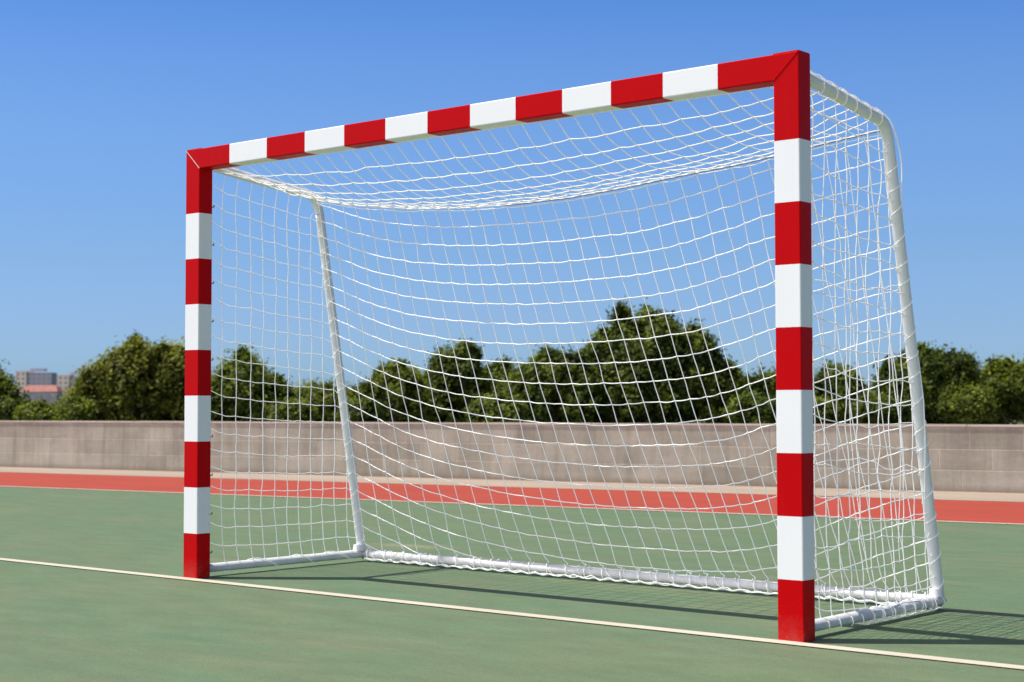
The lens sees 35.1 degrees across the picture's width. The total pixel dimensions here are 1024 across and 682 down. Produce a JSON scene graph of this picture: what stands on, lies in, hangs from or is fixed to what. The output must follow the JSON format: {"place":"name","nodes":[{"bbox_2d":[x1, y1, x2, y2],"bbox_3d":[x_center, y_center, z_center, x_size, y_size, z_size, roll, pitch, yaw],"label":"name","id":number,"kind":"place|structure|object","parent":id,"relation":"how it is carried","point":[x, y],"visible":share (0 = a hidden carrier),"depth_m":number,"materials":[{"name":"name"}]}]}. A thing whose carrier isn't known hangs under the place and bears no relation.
{"place":"outdoors","nodes":[
{"label":"outdoors","id":0,"kind":"place"},
{"bbox_2d":[15,368,56,396],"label":"apartment building","id":1,"kind":"structure","parent":0,"point":[26,378],"depth_m":1001.16,"materials":[{"name":"grey concrete"}]},
{"bbox_2d":[20,385,62,404],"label":"house","id":2,"kind":"structure","parent":0,"point":[46,392],"depth_m":520.16,"materials":[{"name":"pink tile"}]},
{"bbox_2d":[57,372,80,396],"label":"apartment building","id":3,"kind":"structure","parent":0,"point":[63,382],"depth_m":1049.87,"materials":[{"name":"beige concrete"}]},
{"bbox_2d":[0,486,1023,681],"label":"court","id":4,"kind":"object","parent":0,"point":[62,624],"depth_m":6.88,"materials":[{"name":"green plastic"}]},
{"bbox_2d":[7,486,1015,523],"bbox_3d":[-10.559,1.677,20.451,90.800,0.001,0.069,-2,-3,33],"label":"track line","id":5,"kind":"object","parent":4,"relation":"on","point":[519,505],"depth_m":13.59,"materials":[{"name":"paint"}]},
{"bbox_2d":[0,558,1023,668],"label":"goal line","id":6,"kind":"object","parent":4,"relation":"on","point":[657,628],"depth_m":6.22,"materials":[{"name":"paint"}]},
{"bbox_2d":[183,50,946,642],"bbox_3d":[0.096,0.075,7.240,3.422,2.080,1.200,-2,-3,40],"label":"handball goal","id":7,"kind":"object","parent":4,"relation":"on","point":[791,78],"visible":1,"depth_m":6.78,"materials":[{"name":"red paint"}]},
{"bbox_2d":[0,472,1023,524],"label":"running track","id":8,"kind":"structure","parent":0,"point":[981,511],"depth_m":15.14,"materials":[{"name":"red plastic"}]},
{"bbox_2d":[0,471,1023,501],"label":"kerb line","id":9,"kind":"object","parent":8,"relation":"on","point":[519,486],"depth_m":16.72,"materials":[{"name":"concrete"}]},
{"bbox_2d":[0,467,1023,501],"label":"pavement","id":10,"kind":"structure","parent":0,"point":[982,496],"depth_m":17.60,"materials":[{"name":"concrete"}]},
{"bbox_2d":[0,421,1023,493],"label":"concrete wall","id":11,"kind":"structure","parent":10,"relation":"on","point":[976,458],"depth_m":18.47,"materials":[{"name":"grey concrete"}]},
{"bbox_2d":[0,0,1023,387],"label":"sky","id":12,"kind":"structure","parent":0,"point":[103,103],"materials":[{"name":"blue"}]},
{"bbox_2d":[416,419,1023,424],"bbox_3d":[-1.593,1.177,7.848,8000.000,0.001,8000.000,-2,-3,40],"label":"ground","id":13,"kind":"structure","parent":0,"point":[1018,423],"depth_m":91.13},
{"bbox_2d":[0,394,29,420],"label":"shrub","id":14,"kind":"object","parent":13,"relation":"on","point":[7,409],"visible":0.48,"depth_m":35.64,"materials":[{"name":"green plant"}]},
{"bbox_2d":[0,359,31,403],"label":"leafy tree","id":15,"kind":"object","parent":13,"relation":"on","point":[8,389],"visible":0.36,"depth_m":45.62,"materials":[{"name":"green plant"}]},
{"bbox_2d":[9,395,57,420],"bbox_3d":[-9.915,1.707,33.967,1.404,1.176,1.208,-2,-3,40],"label":"shrub","id":16,"kind":"object","parent":13,"relation":"on","point":[34,410],"visible":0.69,"depth_m":33.62,"materials":[{"name":"green plant"}]},
{"bbox_2d":[44,393,98,420],"bbox_3d":[-8.634,1.612,31.970,0.990,1.179,1.181,0,-2,-4],"label":"shrub","id":17,"kind":"object","parent":13,"relation":"on","point":[72,409],"visible":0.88,"depth_m":31.70,"materials":[{"name":"green plant"}]},
{"bbox_2d":[47,329,184,420],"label":"leafy tree","id":18,"kind":"object","parent":13,"relation":"on","point":[135,377],"visible":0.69,"depth_m":46.34,"materials":[{"name":"green plant"}]},
{"bbox_2d":[181,343,298,421],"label":"leafy tree","id":19,"kind":"object","parent":13,"relation":"on","point":[230,405],"visible":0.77,"depth_m":44.44,"materials":[{"name":"green plant"}]},
{"bbox_2d":[258,394,320,421],"bbox_3d":[-4.513,1.662,32.978,1.196,1.169,1.228,-2,-3,40],"label":"shrub","id":20,"kind":"object","parent":13,"relation":"on","point":[282,411],"visible":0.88,"depth_m":32.65,"materials":[{"name":"green plant"}]},
{"bbox_2d":[291,371,356,421],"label":"leafy tree","id":21,"kind":"object","parent":13,"relation":"on","point":[316,394],"visible":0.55,"depth_m":49.28,"materials":[{"name":"green plant"}]},
{"bbox_2d":[333,393,388,421],"bbox_3d":[-3.108,1.651,32.988,1.178,1.201,1.063,1,-2,-18],"label":"shrub","id":22,"kind":"object","parent":13,"relation":"on","point":[368,406],"visible":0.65,"depth_m":32.78,"materials":[{"name":"green plant"}]},
{"bbox_2d":[346,356,435,421],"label":"leafy tree","id":23,"kind":"object","parent":13,"relation":"on","point":[410,391],"visible":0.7,"depth_m":43.54,"materials":[{"name":"green plant"}]},
{"bbox_2d":[415,332,500,422],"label":"leafy tree","id":24,"kind":"object","parent":13,"relation":"on","point":[453,384],"visible":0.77,"depth_m":45.45,"materials":[{"name":"green plant"}]},
{"bbox_2d":[463,389,529,422],"bbox_3d":[-0.280,1.639,33.904,1.414,1.282,1.412,-2,-3,40],"label":"shrub","id":25,"kind":"object","parent":13,"relation":"on","point":[491,408],"visible":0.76,"depth_m":33.63,"materials":[{"name":"green plant"}]},
{"bbox_2d":[480,353,517,394],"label":"leafy tree","id":26,"kind":"object","parent":13,"relation":"on","point":[497,368],"visible":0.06,"depth_m":48.56,"materials":[{"name":"green plant"}]},
{"bbox_2d":[491,344,601,422],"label":"leafy tree","id":27,"kind":"object","parent":13,"relation":"on","point":[551,394],"visible":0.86,"depth_m":44.42,"materials":[{"name":"green plant"}]},
{"bbox_2d":[581,295,753,423],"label":"leafy tree","id":28,"kind":"object","parent":13,"relation":"on","point":[658,372],"visible":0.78,"depth_m":45.27,"materials":[{"name":"green plant"}]},
{"bbox_2d":[720,387,775,423],"bbox_3d":[5.106,1.622,34.016,1.471,1.308,1.352,0,-2,3],"label":"shrub","id":29,"kind":"object","parent":13,"relation":"on","point":[766,414],"visible":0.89,"depth_m":33.62,"materials":[{"name":"green plant"}]},
{"bbox_2d":[742,362,775,399],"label":"leafy tree","id":30,"kind":"object","parent":13,"relation":"on","point":[760,386],"visible":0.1,"depth_m":49.40,"materials":[{"name":"green plant"}]},
{"bbox_2d":[813,390,846,423],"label":"shrub","id":31,"kind":"object","parent":13,"relation":"on","point":[829,413],"visible":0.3,"depth_m":33.70,"materials":[{"name":"green plant"}]},
{"bbox_2d":[814,354,871,423],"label":"leafy tree","id":32,"kind":"object","parent":13,"relation":"on","point":[841,387],"visible":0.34,"depth_m":47.51,"materials":[{"name":"green plant"}]},
{"bbox_2d":[843,391,903,423],"bbox_3d":[7.383,1.623,32.979,1.176,1.224,1.179,-1,-3,26],"label":"shrub","id":33,"kind":"object","parent":13,"relation":"on","point":[893,416],"visible":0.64,"depth_m":32.70,"materials":[{"name":"green plant"}]},
{"bbox_2d":[855,340,998,424],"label":"leafy tree","id":34,"kind":"object","parent":13,"relation":"on","point":[944,370],"visible":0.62,"depth_m":43.45,"materials":[{"name":"green plant"}]},
{"bbox_2d":[930,380,1000,424],"bbox_3d":[8.981,1.478,31.974,1.277,1.418,1.252,0,-2,-2],"label":"shrub","id":35,"kind":"object","parent":13,"relation":"on","point":[972,404],"visible":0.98,"depth_m":31.67,"materials":[{"name":"green plant"}]},
{"bbox_2d":[954,353,1023,424],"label":"leafy tree","id":36,"kind":"object","parent":13,"relation":"on","point":[1006,379],"visible":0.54,"depth_m":45.55,"materials":[{"name":"green plant"}]}
]}

